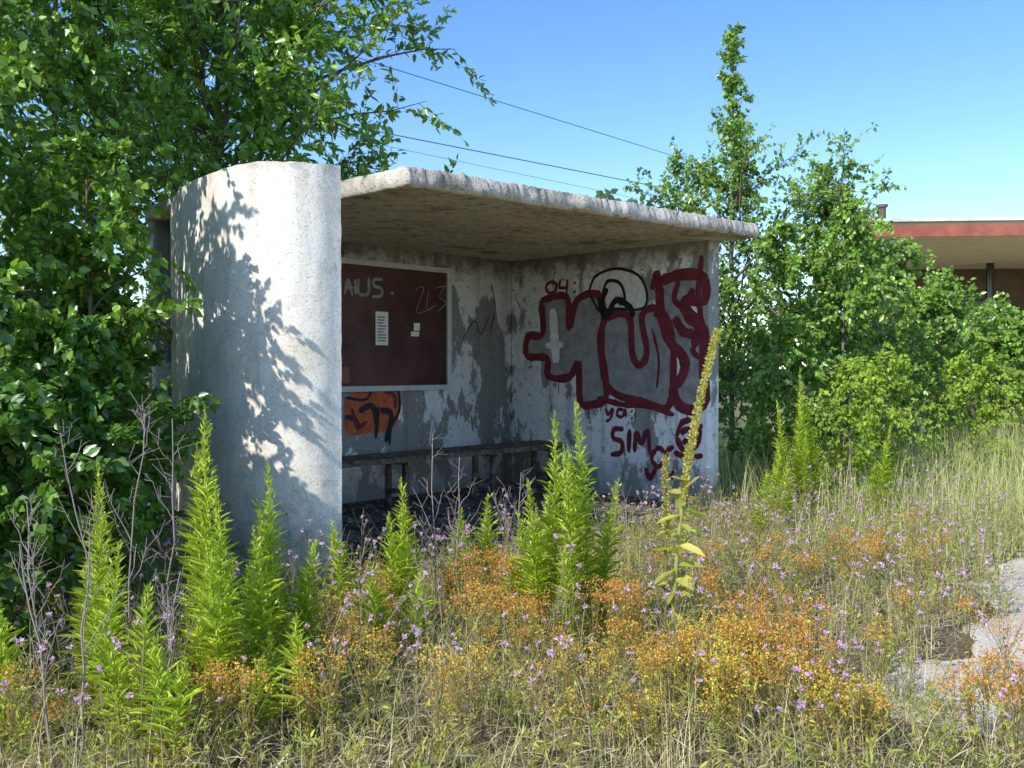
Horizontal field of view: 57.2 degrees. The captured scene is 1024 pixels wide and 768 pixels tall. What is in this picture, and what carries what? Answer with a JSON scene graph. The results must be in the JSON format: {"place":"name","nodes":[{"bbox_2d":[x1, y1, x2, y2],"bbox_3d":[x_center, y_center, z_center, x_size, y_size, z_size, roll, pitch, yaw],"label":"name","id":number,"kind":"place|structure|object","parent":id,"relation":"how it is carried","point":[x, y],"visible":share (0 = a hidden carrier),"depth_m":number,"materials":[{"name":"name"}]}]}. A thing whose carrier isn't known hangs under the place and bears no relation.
{"place":"outdoors","nodes":[
{"label":"outdoors","id":0,"kind":"place"},
{"bbox_2d":[130,19,830,225],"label":"overhead wires","id":1,"kind":"object","parent":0,"point":[516,158],"visible":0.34,"depth_m":21.29,"materials":[{"name":"metal"}]},
{"bbox_2d":[0,370,1023,767],"bbox_3d":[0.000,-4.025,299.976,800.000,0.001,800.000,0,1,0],"label":"ground","id":2,"kind":"structure","parent":0,"point":[930,652],"depth_m":3.90,"materials":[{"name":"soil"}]},
{"bbox_2d":[0,603,35,750],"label":"goldenrod plant","id":3,"kind":"object","parent":2,"relation":"on","point":[4,637],"visible":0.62,"depth_m":3.50,"materials":[{"name":"green plant"}]},
{"bbox_2d":[4,541,72,767],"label":"dead weed stalk","id":4,"kind":"object","parent":2,"relation":"on","point":[42,672],"visible":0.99,"depth_m":3.29,"materials":[{"name":"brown plant"}]},
{"bbox_2d":[6,492,70,734],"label":"dead weed stalk","id":5,"kind":"object","parent":2,"relation":"on","point":[28,569],"visible":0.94,"depth_m":3.62,"materials":[{"name":"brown plant"}]},
{"bbox_2d":[0,192,93,376],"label":"birch tree","id":6,"kind":"object","parent":2,"relation":"on","point":[27,256],"visible":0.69,"depth_m":5.03,"materials":[{"name":"green plant"}]},
{"bbox_2d":[0,46,115,445],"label":"birch tree","id":7,"kind":"object","parent":2,"relation":"on","point":[64,127],"visible":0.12,"depth_m":6.60,"materials":[{"name":"green plant"}]},
{"bbox_2d":[0,0,129,576],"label":"birch tree","id":8,"kind":"object","parent":2,"relation":"on","point":[10,85],"visible":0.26,"depth_m":5.66,"materials":[{"name":"green plant"}]},
{"bbox_2d":[0,376,151,666],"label":"shrub","id":9,"kind":"object","parent":2,"relation":"on","point":[31,415],"visible":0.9,"depth_m":4.26,"materials":[{"name":"green plant"}]},
{"bbox_2d":[49,419,129,602],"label":"dead weed stalk","id":10,"kind":"object","parent":2,"relation":"on","point":[82,536],"visible":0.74,"depth_m":3.88,"materials":[{"name":"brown plant"}]},
{"bbox_2d":[53,482,127,766],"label":"dead weed stalk","id":11,"kind":"object","parent":2,"relation":"on","point":[83,648],"visible":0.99,"depth_m":3.22,"materials":[{"name":"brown plant"}]},
{"bbox_2d":[57,463,132,678],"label":"goldenrod plant","id":12,"kind":"object","parent":2,"relation":"on","point":[82,571],"visible":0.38,"depth_m":4.01,"materials":[{"name":"green plant"}]},
{"bbox_2d":[3,279,188,592],"bbox_3d":[-2.732,0.320,5.923,1.223,2.055,1.078,0,1,0],"label":"shrub","id":13,"kind":"object","parent":2,"relation":"on","point":[155,358],"visible":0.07,"depth_m":5.88,"materials":[{"name":"green plant"}]},
{"bbox_2d":[64,511,133,714],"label":"goldenrod plant","id":14,"kind":"object","parent":2,"relation":"on","point":[94,589],"visible":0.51,"depth_m":3.79,"materials":[{"name":"green plant"}]},
{"bbox_2d":[0,0,198,529],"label":"birch tree","id":15,"kind":"object","parent":2,"relation":"on","point":[58,64],"visible":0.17,"depth_m":7.29,"materials":[{"name":"green plant"}]},
{"bbox_2d":[66,539,132,739],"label":"goldenrod plant","id":16,"kind":"object","parent":2,"relation":"on","point":[114,620],"visible":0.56,"depth_m":3.57,"materials":[{"name":"green plant"}]},
{"bbox_2d":[0,125,203,571],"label":"birch tree","id":17,"kind":"object","parent":2,"relation":"on","point":[104,229],"visible":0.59,"depth_m":5.34,"materials":[{"name":"green plant"}]},
{"bbox_2d":[0,302,221,633],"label":"shrub","id":18,"kind":"object","parent":2,"relation":"on","point":[76,381],"visible":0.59,"depth_m":4.88,"materials":[{"name":"green plant"}]},
{"bbox_2d":[83,581,179,767],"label":"goldenrod plant","id":19,"kind":"object","parent":2,"relation":"on","point":[115,669],"visible":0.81,"depth_m":3.42,"materials":[{"name":"green plant"}]},
{"bbox_2d":[104,391,174,718],"bbox_3d":[-1.494,0.689,3.743,0.273,1.327,0.288,0,1,0],"label":"dead weed stalk","id":20,"kind":"object","parent":2,"relation":"on","point":[131,538],"visible":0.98,"depth_m":3.74,"materials":[{"name":"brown plant"}]},
{"bbox_2d":[137,569,186,767],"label":"dead weed stalk","id":21,"kind":"object","parent":2,"relation":"on","point":[163,603],"visible":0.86,"depth_m":3.31,"materials":[{"name":"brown plant"}]},
{"bbox_2d":[123,635,206,767],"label":"goldenrod plant","id":22,"kind":"object","parent":2,"relation":"on","point":[178,709],"visible":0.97,"depth_m":3.19,"materials":[{"name":"green plant"}]},
{"bbox_2d":[143,418,223,695],"bbox_3d":[-1.432,0.748,3.984,0.329,1.201,0.265,-1,1,-44],"label":"dead weed stalk","id":23,"kind":"object","parent":2,"relation":"on","point":[172,548],"visible":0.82,"depth_m":3.96,"materials":[{"name":"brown plant"}]},
{"bbox_2d":[167,443,233,685],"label":"goldenrod plant","id":24,"kind":"object","parent":2,"relation":"on","point":[187,565],"visible":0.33,"depth_m":3.93,"materials":[{"name":"green plant"}]},
{"bbox_2d":[171,406,246,723],"bbox_3d":[-1.213,0.719,3.769,0.300,1.267,0.340,0,1,0],"label":"goldenrod plant","id":25,"kind":"object","parent":2,"relation":"on","point":[205,519],"visible":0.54,"depth_m":3.79,"materials":[{"name":"green plant"}]},
{"bbox_2d":[187,479,279,740],"bbox_3d":[-1.068,0.855,3.629,0.254,1.000,0.406,1,1,41],"label":"goldenrod plant","id":26,"kind":"object","parent":2,"relation":"on","point":[221,631],"visible":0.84,"depth_m":3.57,"materials":[{"name":"green plant"}]},
{"bbox_2d":[0,0,496,295],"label":"goat willow tree","id":27,"kind":"object","parent":2,"relation":"on","point":[268,96],"visible":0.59,"depth_m":8.61,"materials":[{"name":"green plant"}]},
{"bbox_2d":[238,527,292,728],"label":"goldenrod plant","id":28,"kind":"object","parent":2,"relation":"on","point":[264,613],"visible":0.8,"depth_m":3.68,"materials":[{"name":"green plant"}]},
{"bbox_2d":[243,463,296,689],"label":"goldenrod plant","id":29,"kind":"object","parent":2,"relation":"on","point":[267,543],"visible":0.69,"depth_m":4.06,"materials":[{"name":"green plant"}]},
{"bbox_2d":[227,611,325,745],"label":"goldenrod plant","id":30,"kind":"object","parent":2,"relation":"on","point":[277,706],"visible":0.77,"depth_m":3.51,"materials":[{"name":"green plant"}]},
{"bbox_2d":[282,539,329,674],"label":"goldenrod plant","id":31,"kind":"object","parent":2,"relation":"on","point":[301,600],"visible":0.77,"depth_m":4.14,"materials":[{"name":"green plant"}]},
{"bbox_2d":[321,519,368,625],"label":"goldenrod plant","id":32,"kind":"object","parent":2,"relation":"on","point":[336,547],"visible":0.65,"depth_m":5.01,"materials":[{"name":"green plant"}]},
{"bbox_2d":[350,561,399,675],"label":"goldenrod plant","id":33,"kind":"object","parent":2,"relation":"on","point":[374,596],"visible":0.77,"depth_m":4.32,"materials":[{"name":"green plant"}]},
{"bbox_2d":[371,511,423,642],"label":"goldenrod plant","id":34,"kind":"object","parent":2,"relation":"on","point":[390,556],"visible":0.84,"depth_m":4.82,"materials":[{"name":"green plant"}]},
{"bbox_2d":[382,476,428,630],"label":"goldenrod plant","id":35,"kind":"object","parent":2,"relation":"on","point":[404,524],"visible":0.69,"depth_m":4.99,"materials":[{"name":"green plant"}]},
{"bbox_2d":[395,570,441,666],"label":"goldenrod plant","id":36,"kind":"object","parent":2,"relation":"on","point":[419,593],"visible":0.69,"depth_m":4.43,"materials":[{"name":"green plant"}]},
{"bbox_2d":[160,482,710,574],"bbox_3d":[-0.490,1.167,8.363,4.434,0.220,2.779,-1,1,-45],"label":"floor debris","id":37,"kind":"object","parent":2,"relation":"on","point":[427,507],"visible":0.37,"depth_m":8.55,"materials":[{"name":"stone"}]},
{"bbox_2d":[407,426,469,623],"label":"dead weed stalk","id":38,"kind":"object","parent":2,"relation":"on","point":[432,439],"visible":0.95,"depth_m":5.15,"materials":[{"name":"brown plant"}]},
{"bbox_2d":[145,161,759,592],"bbox_3d":[-0.652,-0.110,8.425,5.030,2.854,3.436,-1,1,-44],"label":"concrete waiting shelter","id":39,"kind":"object","parent":2,"relation":"on","point":[257,249],"visible":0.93,"depth_m":7.45,"materials":[{"name":"grey concrete"}]},
{"bbox_2d":[341,257,451,391],"bbox_3d":[-1.369,-0.582,9.471,0.055,1.310,2.010,1,1,44],"label":"notice board","id":40,"kind":"object","parent":39,"relation":"attached to","point":[397,341],"visible":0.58,"depth_m":9.65,"materials":[{"name":"brown wood"}]},
{"bbox_2d":[342,440,564,509],"bbox_3d":[-0.943,0.922,9.058,0.420,0.518,3.970,1,1,44],"label":"wooden bench","id":41,"kind":"object","parent":39,"relation":"on","point":[405,459],"visible":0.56,"depth_m":9.34,"materials":[{"name":"grey wood"}]},
{"bbox_2d":[344,256,710,480],"bbox_3d":[0.133,-0.141,9.955,3.571,2.243,1.806,0,1,0],"label":"graffiti","id":42,"kind":"object","parent":39,"relation":"attached to","point":[587,337],"visible":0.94,"depth_m":9.66,"materials":[{"name":"paint"}]},
{"bbox_2d":[35,188,871,384],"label":"distant trees","id":43,"kind":"object","parent":2,"relation":"on","point":[601,194],"depth_m":50.36,"materials":[{"name":"green plant"}]},
{"bbox_2d":[440,508,474,603],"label":"goldenrod plant","id":44,"kind":"object","parent":2,"relation":"on","point":[462,522],"visible":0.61,"depth_m":5.49,"materials":[{"name":"green plant"}]},
{"bbox_2d":[442,457,481,590],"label":"dead weed stalk","id":45,"kind":"object","parent":2,"relation":"on","point":[448,512],"visible":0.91,"depth_m":5.42,"materials":[{"name":"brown plant"}]},
{"bbox_2d":[470,493,504,603],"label":"goldenrod plant","id":46,"kind":"object","parent":2,"relation":"on","point":[486,518],"visible":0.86,"depth_m":5.60,"materials":[{"name":"green plant"}]},
{"bbox_2d":[0,506,1023,767],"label":"st johns wort flowers","id":47,"kind":"object","parent":2,"relation":"on","point":[748,628],"visible":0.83,"depth_m":3.64,"materials":[{"name":"orange plant"}]},
{"bbox_2d":[0,482,1023,767],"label":"meadow herbs","id":48,"kind":"object","parent":2,"relation":"on","point":[26,726],"visible":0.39,"depth_m":3.93,"materials":[{"name":"green plant"}]},
{"bbox_2d":[0,462,1023,767],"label":"knapweed flowers","id":49,"kind":"object","parent":2,"relation":"on","point":[560,638],"visible":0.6,"depth_m":4.29,"materials":[{"name":"purple plant"}]},
{"bbox_2d":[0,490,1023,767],"bbox_3d":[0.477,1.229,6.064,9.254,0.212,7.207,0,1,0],"label":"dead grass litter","id":50,"kind":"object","parent":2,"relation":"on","point":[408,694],"visible":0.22,"depth_m":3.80,"materials":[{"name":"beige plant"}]},
{"bbox_2d":[494,468,535,604],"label":"dead weed stalk","id":51,"kind":"object","parent":2,"relation":"on","point":[515,508],"visible":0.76,"depth_m":5.55,"materials":[{"name":"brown plant"}]},
{"bbox_2d":[495,511,540,637],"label":"goldenrod plant","id":52,"kind":"object","parent":2,"relation":"on","point":[521,571],"visible":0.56,"depth_m":4.90,"materials":[{"name":"green plant"}]},
{"bbox_2d":[513,478,557,642],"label":"goldenrod plant","id":53,"kind":"object","parent":2,"relation":"on","point":[536,562],"visible":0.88,"depth_m":4.71,"materials":[{"name":"green plant"}]},
{"bbox_2d":[531,410,574,643],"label":"goldenrod plant","id":54,"kind":"object","parent":2,"relation":"on","point":[549,528],"visible":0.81,"depth_m":4.79,"materials":[{"name":"green plant"}]},
{"bbox_2d":[549,443,592,656],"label":"goldenrod plant","id":55,"kind":"object","parent":2,"relation":"on","point":[566,580],"visible":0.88,"depth_m":4.60,"materials":[{"name":"green plant"}]},
{"bbox_2d":[559,399,604,648],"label":"goldenrod plant","id":56,"kind":"object","parent":2,"relation":"on","point":[585,559],"visible":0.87,"depth_m":4.70,"materials":[{"name":"green plant"}]},
{"bbox_2d":[584,478,625,643],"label":"goldenrod plant","id":57,"kind":"object","parent":2,"relation":"on","point":[603,571],"visible":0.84,"depth_m":4.80,"materials":[{"name":"green plant"}]},
{"bbox_2d":[591,479,636,604],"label":"wildflower","id":58,"kind":"object","parent":2,"relation":"on","point":[622,507],"visible":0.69,"depth_m":5.44,"materials":[{"name":"brown plant"}]},
{"bbox_2d":[636,327,723,629],"bbox_3d":[0.887,0.513,5.020,0.403,1.635,0.360,1,1,30],"label":"mullein plant","id":59,"kind":"object","parent":2,"relation":"on","point":[680,504],"visible":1,"depth_m":5.03,"materials":[{"name":"green plant"}]},
{"bbox_2d":[622,152,740,431],"bbox_3d":[2.017,-0.831,11.626,1.600,4.081,2.100,0,1,11],"label":"birch tree","id":60,"kind":"object","parent":2,"relation":"on","point":[677,201],"visible":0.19,"depth_m":11.52,"materials":[{"name":"green plant"}]},
{"bbox_2d":[641,21,875,485],"bbox_3d":[2.637,-1.574,11.234,2.779,5.581,2.565,0,1,0],"label":"birch tree","id":61,"kind":"object","parent":2,"relation":"on","point":[739,164],"visible":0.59,"depth_m":11.09,"materials":[{"name":"green plant"}]},
{"bbox_2d":[748,469,777,541],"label":"goldenrod plant","id":62,"kind":"object","parent":2,"relation":"on","point":[758,512],"visible":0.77,"depth_m":7.51,"materials":[{"name":"green plant"}]},
{"bbox_2d":[762,400,792,526],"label":"goldenrod plant","id":63,"kind":"object","parent":2,"relation":"on","point":[777,475],"visible":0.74,"depth_m":8.29,"materials":[{"name":"green plant"}]},
{"bbox_2d":[773,463,797,530],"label":"goldenrod plant","id":64,"kind":"object","parent":2,"relation":"on","point":[786,485],"visible":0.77,"depth_m":7.92,"materials":[{"name":"green plant"}]},
{"bbox_2d":[718,219,859,489],"bbox_3d":[2.899,-0.266,10.176,1.394,3.004,1.656,0,1,-20],"label":"birch tree","id":65,"kind":"object","parent":2,"relation":"on","point":[769,244],"visible":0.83,"depth_m":10.06,"materials":[{"name":"green plant"}]},
{"bbox_2d":[785,367,816,523],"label":"goldenrod plant","id":66,"kind":"object","parent":2,"relation":"on","point":[800,469],"visible":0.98,"depth_m":8.48,"materials":[{"name":"green plant"}]},
{"bbox_2d":[789,406,830,521],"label":"goldenrod plant","id":67,"kind":"object","parent":2,"relation":"on","point":[817,467],"visible":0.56,"depth_m":8.61,"materials":[{"name":"green plant"}]},
{"bbox_2d":[725,122,931,478],"bbox_3d":[3.877,-0.977,11.772,2.218,4.368,2.139,0,1,0],"label":"birch tree","id":68,"kind":"object","parent":2,"relation":"on","point":[825,179],"visible":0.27,"depth_m":11.45,"materials":[{"name":"green plant"}]},
{"bbox_2d":[749,194,940,490],"bbox_3d":[3.748,-0.378,10.674,1.750,3.532,1.727,0,1,-24],"label":"birch tree","id":69,"kind":"object","parent":2,"relation":"on","point":[862,290],"visible":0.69,"depth_m":10.36,"materials":[{"name":"green plant"}]},
{"bbox_2d":[788,355,910,498],"bbox_3d":[3.146,0.480,9.053,0.911,1.552,0.999,0,1,-13],"label":"shrub","id":70,"kind":"object","parent":2,"relation":"on","point":[845,414],"visible":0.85,"depth_m":8.96,"materials":[{"name":"green plant"}]},
{"bbox_2d":[784,231,962,455],"bbox_3d":[4.831,-0.435,12.563,2.252,3.256,2.301,1,1,43],"label":"birch tree","id":71,"kind":"object","parent":2,"relation":"on","point":[910,326],"visible":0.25,"depth_m":12.27,"materials":[{"name":"green plant"}]},
{"bbox_2d":[864,425,899,523],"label":"goldenrod plant","id":72,"kind":"object","parent":2,"relation":"on","point":[883,465],"visible":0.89,"depth_m":8.43,"materials":[{"name":"green plant"}]},
{"bbox_2d":[829,346,948,487],"bbox_3d":[3.901,0.419,9.824,1.143,1.645,0.833,0,1,15],"label":"shrub","id":73,"kind":"object","parent":2,"relation":"on","point":[896,362],"visible":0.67,"depth_m":9.74,"materials":[{"name":"green plant"}]},
{"bbox_2d":[876,245,993,395],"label":"canopy columns","id":74,"kind":"structure","parent":2,"relation":"on","point":[989,280],"depth_m":23.89,"materials":[{"name":"black metal"}]},
{"bbox_2d":[880,265,1023,460],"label":"birch tree","id":75,"kind":"object","parent":2,"relation":"on","point":[956,334],"visible":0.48,"depth_m":13.67,"materials":[{"name":"green plant"}]},
{"bbox_2d":[881,269,1023,415],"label":"walls","id":76,"kind":"structure","parent":2,"relation":"on","point":[1010,282],"depth_m":25.37,"materials":[{"name":"brown brick"}]},
{"bbox_2d":[869,221,1023,269],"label":"flat roof","id":77,"kind":"structure","parent":76,"relation":"on","point":[980,252],"depth_m":21.18,"materials":[{"name":"beige paint"}]},
{"bbox_2d":[854,224,1023,247],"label":"fascia","id":78,"kind":"structure","parent":77,"relation":"attached to","point":[956,230],"depth_m":18.97,"materials":[{"name":"red paint"}]},
{"bbox_2d":[869,217,1023,222],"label":"roof flashing","id":79,"kind":"object","parent":77,"relation":"on","point":[963,219],"depth_m":18.92,"materials":[{"name":"metal"}]},
{"bbox_2d":[876,204,887,217],"bbox_3d":[8.670,-3.805,22.005,0.200,0.790,0.200,0,1,0],"label":"roof vent pipe","id":80,"kind":"object","parent":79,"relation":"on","point":[882,207],"visible":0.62,"depth_m":21.93,"materials":[{"name":"grey metal"}]},
{"bbox_2d":[925,301,997,382],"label":"windows","id":81,"kind":"structure","parent":76,"relation":"attached to","point":[969,338],"depth_m":25.36,"materials":[{"name":"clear glass"}]},
{"bbox_2d":[902,349,1023,478],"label":"shrub","id":82,"kind":"object","parent":2,"relation":"on","point":[983,409],"visible":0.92,"depth_m":10.92,"materials":[{"name":"green plant"}]},
{"bbox_2d":[919,298,1023,441],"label":"birch tree","id":83,"kind":"object","parent":2,"relation":"on","point":[1013,344],"visible":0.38,"depth_m":14.95,"materials":[{"name":"green plant"}]},
{"bbox_2d":[1001,370,1023,463],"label":"shrub","id":84,"kind":"object","parent":2,"relation":"on","point":[1011,408],"visible":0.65,"depth_m":12.65,"materials":[{"name":"green plant"}]},
{"bbox_2d":[0,0,1023,368],"label":"sky","id":85,"kind":"structure","parent":0,"point":[941,82],"materials":[{"name":"blue"}]},
{"bbox_2d":[711,395,1023,570],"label":"tall dry grass","id":86,"kind":"structure","parent":0,"point":[1007,472],"depth_m":9.54,"materials":[{"name":"green plant"}]},
{"bbox_2d":[868,557,1023,742],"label":"gravel path","id":87,"kind":"structure","parent":0,"point":[985,642],"depth_m":4.47,"materials":[{"name":"stone"}]},
{"bbox_2d":[858,534,1023,740],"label":"path gravel stones","id":88,"kind":"object","parent":87,"relation":"on","point":[965,646],"visible":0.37,"depth_m":4.82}
]}

